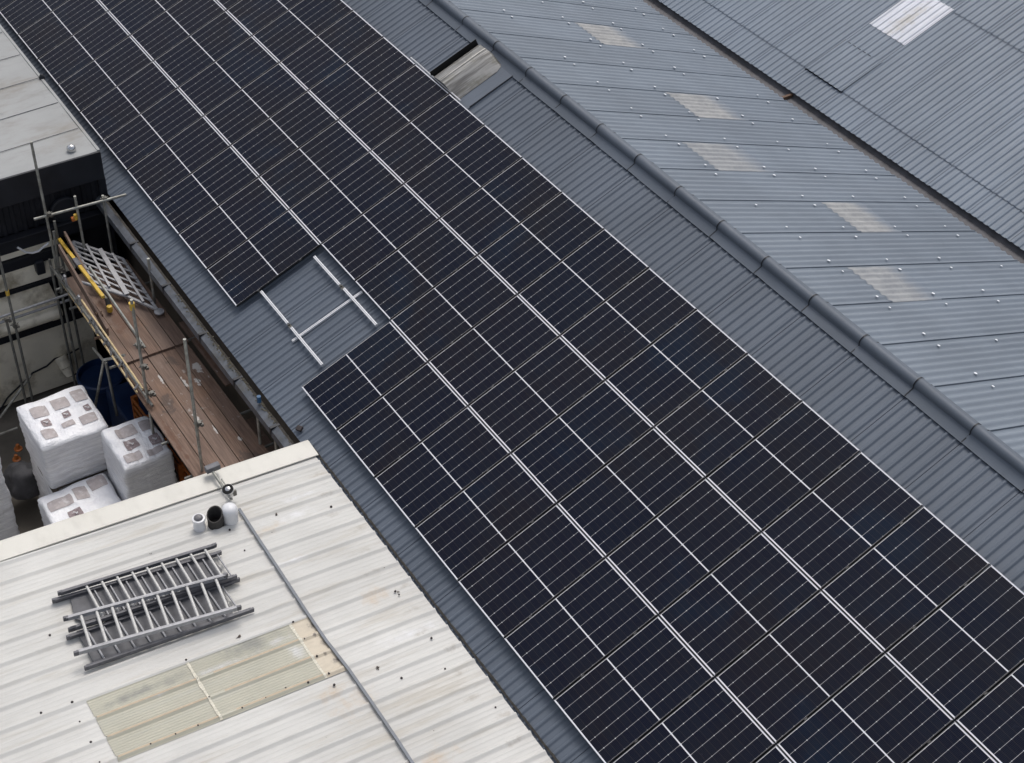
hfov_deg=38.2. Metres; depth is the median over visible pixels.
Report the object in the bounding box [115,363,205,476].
scaffold board
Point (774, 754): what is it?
solar panel
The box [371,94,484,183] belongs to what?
solar panel
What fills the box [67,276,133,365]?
scaffold board
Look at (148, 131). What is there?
solar panel
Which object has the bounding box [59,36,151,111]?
solar panel
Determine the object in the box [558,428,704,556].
solar panel
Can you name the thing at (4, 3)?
solar panel
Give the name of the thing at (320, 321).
mounting rail
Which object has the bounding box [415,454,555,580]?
solar panel
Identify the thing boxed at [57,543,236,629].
ladder
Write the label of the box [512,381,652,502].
solar panel
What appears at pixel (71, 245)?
toe board
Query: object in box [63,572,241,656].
ladder
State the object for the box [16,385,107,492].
wrapped pack
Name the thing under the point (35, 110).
building
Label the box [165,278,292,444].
leaf litter
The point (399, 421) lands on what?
solar panel
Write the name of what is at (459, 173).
solar panel
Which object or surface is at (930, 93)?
warehouse
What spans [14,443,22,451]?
traffic cone
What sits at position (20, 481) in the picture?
rubble sack
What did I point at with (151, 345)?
scaffold board
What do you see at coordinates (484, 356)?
solar panel
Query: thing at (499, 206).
solar panel
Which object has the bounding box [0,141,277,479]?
scaffold
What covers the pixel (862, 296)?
warehouse
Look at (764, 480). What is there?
solar panel
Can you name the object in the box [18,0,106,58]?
solar panel
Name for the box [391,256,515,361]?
solar panel
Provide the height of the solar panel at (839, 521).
0.040 m
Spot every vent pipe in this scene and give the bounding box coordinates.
[192,513,205,531]
[222,502,238,524]
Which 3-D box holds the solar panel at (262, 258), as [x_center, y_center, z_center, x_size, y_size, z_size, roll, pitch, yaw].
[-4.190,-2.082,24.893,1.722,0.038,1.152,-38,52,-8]
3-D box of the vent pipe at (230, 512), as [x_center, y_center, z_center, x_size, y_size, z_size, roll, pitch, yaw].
[-3.995,1.883,20.926,0.234,0.348,0.236,-22,48,-26]
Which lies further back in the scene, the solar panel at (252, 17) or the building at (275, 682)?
the solar panel at (252, 17)
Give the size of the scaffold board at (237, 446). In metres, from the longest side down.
4.310 x 0.239 x 0.041 m
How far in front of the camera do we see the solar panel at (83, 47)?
29.77 m
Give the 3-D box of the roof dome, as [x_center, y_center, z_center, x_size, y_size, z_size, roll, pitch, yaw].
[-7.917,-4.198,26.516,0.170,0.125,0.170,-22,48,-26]
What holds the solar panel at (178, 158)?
on the warehouse at (862, 296)
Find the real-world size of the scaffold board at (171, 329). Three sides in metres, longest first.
2.700 x 0.239 x 0.044 m
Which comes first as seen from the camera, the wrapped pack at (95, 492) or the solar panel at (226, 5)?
the wrapped pack at (95, 492)
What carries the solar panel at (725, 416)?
on the warehouse at (862, 296)
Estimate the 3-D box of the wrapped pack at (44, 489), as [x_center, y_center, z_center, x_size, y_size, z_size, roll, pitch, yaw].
[-7.756,1.888,26.362,1.199,1.387,1.276,-22,48,-26]
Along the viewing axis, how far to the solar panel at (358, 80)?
26.78 m
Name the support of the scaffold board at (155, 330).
on the scaffold
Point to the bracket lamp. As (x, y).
(229, 491)
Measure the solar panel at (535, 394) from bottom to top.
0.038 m
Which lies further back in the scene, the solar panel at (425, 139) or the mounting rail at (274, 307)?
the solar panel at (425, 139)
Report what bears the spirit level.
on the scaffold
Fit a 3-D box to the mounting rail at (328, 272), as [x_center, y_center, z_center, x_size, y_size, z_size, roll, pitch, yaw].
[-3.051,-1.824,24.351,0.056,0.057,0.880,-22,48,-26]
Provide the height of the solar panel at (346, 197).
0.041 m
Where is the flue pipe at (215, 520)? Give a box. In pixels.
[207,505,223,529]
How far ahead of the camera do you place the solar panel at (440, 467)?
21.38 m
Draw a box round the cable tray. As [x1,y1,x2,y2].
[238,508,413,762]
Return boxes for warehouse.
[0,0,1023,762]
[659,0,1023,249]
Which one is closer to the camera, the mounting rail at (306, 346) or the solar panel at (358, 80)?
the mounting rail at (306, 346)
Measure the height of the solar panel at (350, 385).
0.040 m
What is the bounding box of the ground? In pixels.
[0,359,192,533]
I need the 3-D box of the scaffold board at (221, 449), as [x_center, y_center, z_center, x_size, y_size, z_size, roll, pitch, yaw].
[-5.025,0.696,24.046,0.244,0.044,4.310,-22,48,-26]
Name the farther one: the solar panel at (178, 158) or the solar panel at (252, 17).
the solar panel at (252, 17)
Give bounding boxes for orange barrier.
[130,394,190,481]
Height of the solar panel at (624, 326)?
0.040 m
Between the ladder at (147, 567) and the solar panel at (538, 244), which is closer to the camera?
the ladder at (147, 567)
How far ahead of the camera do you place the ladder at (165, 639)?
19.28 m
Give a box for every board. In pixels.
[58,244,108,335]
[64,231,87,272]
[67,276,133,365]
[70,553,221,621]
[77,589,232,661]
[78,273,147,361]
[89,268,161,355]
[102,263,174,351]
[115,259,188,346]
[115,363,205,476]
[133,357,223,467]
[147,352,238,466]
[161,348,253,461]
[172,342,268,456]
[179,321,231,386]
[245,417,274,451]
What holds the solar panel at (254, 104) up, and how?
on the warehouse at (862, 296)
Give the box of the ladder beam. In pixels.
[58,274,143,392]
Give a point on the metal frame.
(113, 272)
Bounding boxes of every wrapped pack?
[0,458,19,540]
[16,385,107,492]
[30,456,108,497]
[37,473,121,525]
[100,416,177,500]
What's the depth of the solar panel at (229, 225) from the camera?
25.57 m
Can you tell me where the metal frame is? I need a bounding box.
[71,240,163,314]
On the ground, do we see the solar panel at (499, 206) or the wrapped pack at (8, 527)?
the wrapped pack at (8, 527)
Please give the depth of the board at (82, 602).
19.81 m
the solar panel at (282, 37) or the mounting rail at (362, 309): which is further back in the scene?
the solar panel at (282, 37)
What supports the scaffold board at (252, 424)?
on the scaffold
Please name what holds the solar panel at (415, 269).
on the warehouse at (862, 296)
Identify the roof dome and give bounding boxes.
[67,144,75,152]
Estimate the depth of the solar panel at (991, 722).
17.10 m
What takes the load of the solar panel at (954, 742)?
on the warehouse at (862, 296)
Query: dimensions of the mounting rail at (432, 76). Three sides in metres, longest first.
1.700 x 0.035 x 0.030 m
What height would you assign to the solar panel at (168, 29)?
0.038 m
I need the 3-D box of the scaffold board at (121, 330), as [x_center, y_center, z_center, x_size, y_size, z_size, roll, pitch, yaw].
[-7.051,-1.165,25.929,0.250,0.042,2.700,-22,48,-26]
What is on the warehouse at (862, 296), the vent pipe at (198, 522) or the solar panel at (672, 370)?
the solar panel at (672, 370)
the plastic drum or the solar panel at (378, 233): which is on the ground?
the plastic drum
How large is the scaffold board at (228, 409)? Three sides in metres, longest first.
4.350 x 0.241 x 0.044 m
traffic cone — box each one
[12,454,20,461]
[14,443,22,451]
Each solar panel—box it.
[0,0,14,9]
[0,0,67,34]
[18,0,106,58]
[38,11,128,85]
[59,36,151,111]
[80,61,176,139]
[99,0,123,10]
[103,88,202,169]
[109,0,180,34]
[127,117,229,200]
[131,0,224,60]
[152,146,257,234]
[154,11,250,87]
[179,36,277,115]
[179,178,287,268]
[204,63,306,144]
[207,210,319,306]
[216,0,240,10]
[227,0,301,35]
[231,91,337,176]
[253,0,352,61]
[260,121,368,209]
[280,10,382,90]
[290,151,402,244]
[302,322,426,430]
[309,37,414,119]
[322,184,438,280]
[337,363,466,477]
[339,64,448,150]
[355,219,475,320]
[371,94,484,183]
[375,407,509,527]
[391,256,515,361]
[405,125,521,217]
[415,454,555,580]
[429,295,558,405]
[440,157,561,254]
[458,505,604,637]
[469,337,603,452]
[478,192,603,293]
[504,558,656,699]
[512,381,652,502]
[518,229,648,335]
[554,616,713,762]
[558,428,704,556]
[561,268,696,379]
[607,309,747,426]
[607,479,759,613]
[613,678,774,762]
[655,354,801,476]
[660,533,819,676]
[707,401,859,531]
[716,591,883,743]
[755,745,791,762]
[762,452,922,588]
[777,654,952,762]
[822,506,989,651]
[886,565,1023,718]
[907,721,996,762]
[956,663,1023,762]
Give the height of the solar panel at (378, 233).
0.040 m
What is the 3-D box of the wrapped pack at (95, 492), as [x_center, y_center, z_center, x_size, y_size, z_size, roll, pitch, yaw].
[-7.271,2.643,25.392,1.237,1.677,1.149,-22,48,-26]
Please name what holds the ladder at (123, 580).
on the board at (82, 602)
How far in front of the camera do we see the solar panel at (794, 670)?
18.14 m
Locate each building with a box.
[0,25,132,410]
[0,440,559,762]
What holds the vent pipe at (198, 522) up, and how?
on the building at (275, 682)
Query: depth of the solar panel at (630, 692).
18.59 m
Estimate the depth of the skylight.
25.95 m
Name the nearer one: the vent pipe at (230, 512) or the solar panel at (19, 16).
the vent pipe at (230, 512)
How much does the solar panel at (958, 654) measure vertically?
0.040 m
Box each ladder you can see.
[52,550,239,632]
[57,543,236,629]
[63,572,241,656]
[66,580,253,670]
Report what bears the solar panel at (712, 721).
on the warehouse at (862, 296)
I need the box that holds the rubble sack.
[3,461,39,499]
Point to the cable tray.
(361, 687)
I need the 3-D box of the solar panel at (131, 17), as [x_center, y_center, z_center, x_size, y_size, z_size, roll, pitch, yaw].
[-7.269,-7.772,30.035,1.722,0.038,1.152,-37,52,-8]
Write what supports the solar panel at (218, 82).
on the warehouse at (862, 296)
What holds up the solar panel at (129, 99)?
on the warehouse at (862, 296)
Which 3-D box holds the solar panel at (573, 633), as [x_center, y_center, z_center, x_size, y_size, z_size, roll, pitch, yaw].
[0.895,3.221,19.305,1.722,0.039,1.152,-37,52,-8]
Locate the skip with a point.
(124, 392)
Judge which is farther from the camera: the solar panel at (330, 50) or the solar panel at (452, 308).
the solar panel at (330, 50)
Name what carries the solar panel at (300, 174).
on the warehouse at (862, 296)
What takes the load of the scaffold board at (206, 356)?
on the scaffold
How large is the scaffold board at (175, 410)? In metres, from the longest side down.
4.280 x 0.249 x 0.041 m
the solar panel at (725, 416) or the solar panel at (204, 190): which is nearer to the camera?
the solar panel at (725, 416)
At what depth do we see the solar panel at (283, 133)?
26.52 m
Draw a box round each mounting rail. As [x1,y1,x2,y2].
[260,290,289,324]
[290,327,323,365]
[292,291,362,342]
[313,256,340,285]
[343,288,377,326]
[410,57,460,101]
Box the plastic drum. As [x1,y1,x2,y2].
[76,358,126,425]
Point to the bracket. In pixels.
(299, 428)
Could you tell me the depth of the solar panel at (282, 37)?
28.15 m
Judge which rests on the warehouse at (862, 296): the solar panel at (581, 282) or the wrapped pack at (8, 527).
the solar panel at (581, 282)
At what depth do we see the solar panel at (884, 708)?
17.52 m
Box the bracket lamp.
[204,461,236,499]
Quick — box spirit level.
[58,238,104,298]
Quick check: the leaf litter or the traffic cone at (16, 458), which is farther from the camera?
the traffic cone at (16, 458)
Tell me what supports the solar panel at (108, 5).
on the warehouse at (862, 296)
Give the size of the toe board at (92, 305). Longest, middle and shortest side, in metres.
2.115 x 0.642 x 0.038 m
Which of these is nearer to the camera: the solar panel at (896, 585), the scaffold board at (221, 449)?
the solar panel at (896, 585)
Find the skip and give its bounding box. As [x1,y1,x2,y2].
[106,381,179,458]
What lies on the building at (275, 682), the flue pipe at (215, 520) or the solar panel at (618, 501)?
the flue pipe at (215, 520)
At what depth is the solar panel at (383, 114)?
26.08 m
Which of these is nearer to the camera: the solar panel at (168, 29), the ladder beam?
the ladder beam
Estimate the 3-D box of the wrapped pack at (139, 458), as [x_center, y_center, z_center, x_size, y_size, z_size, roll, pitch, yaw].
[-6.346,1.929,25.540,0.944,2.625,1.122,-22,48,-26]
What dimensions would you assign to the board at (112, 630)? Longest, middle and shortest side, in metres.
1.943 x 0.582 x 0.187 m
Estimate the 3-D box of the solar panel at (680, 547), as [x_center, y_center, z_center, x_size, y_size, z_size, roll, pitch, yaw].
[2.267,2.172,19.556,1.722,0.040,1.153,-37,52,-8]
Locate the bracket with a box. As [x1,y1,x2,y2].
[295,425,302,431]
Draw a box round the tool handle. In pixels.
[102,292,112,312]
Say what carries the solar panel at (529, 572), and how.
on the warehouse at (862, 296)
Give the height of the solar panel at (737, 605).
0.038 m

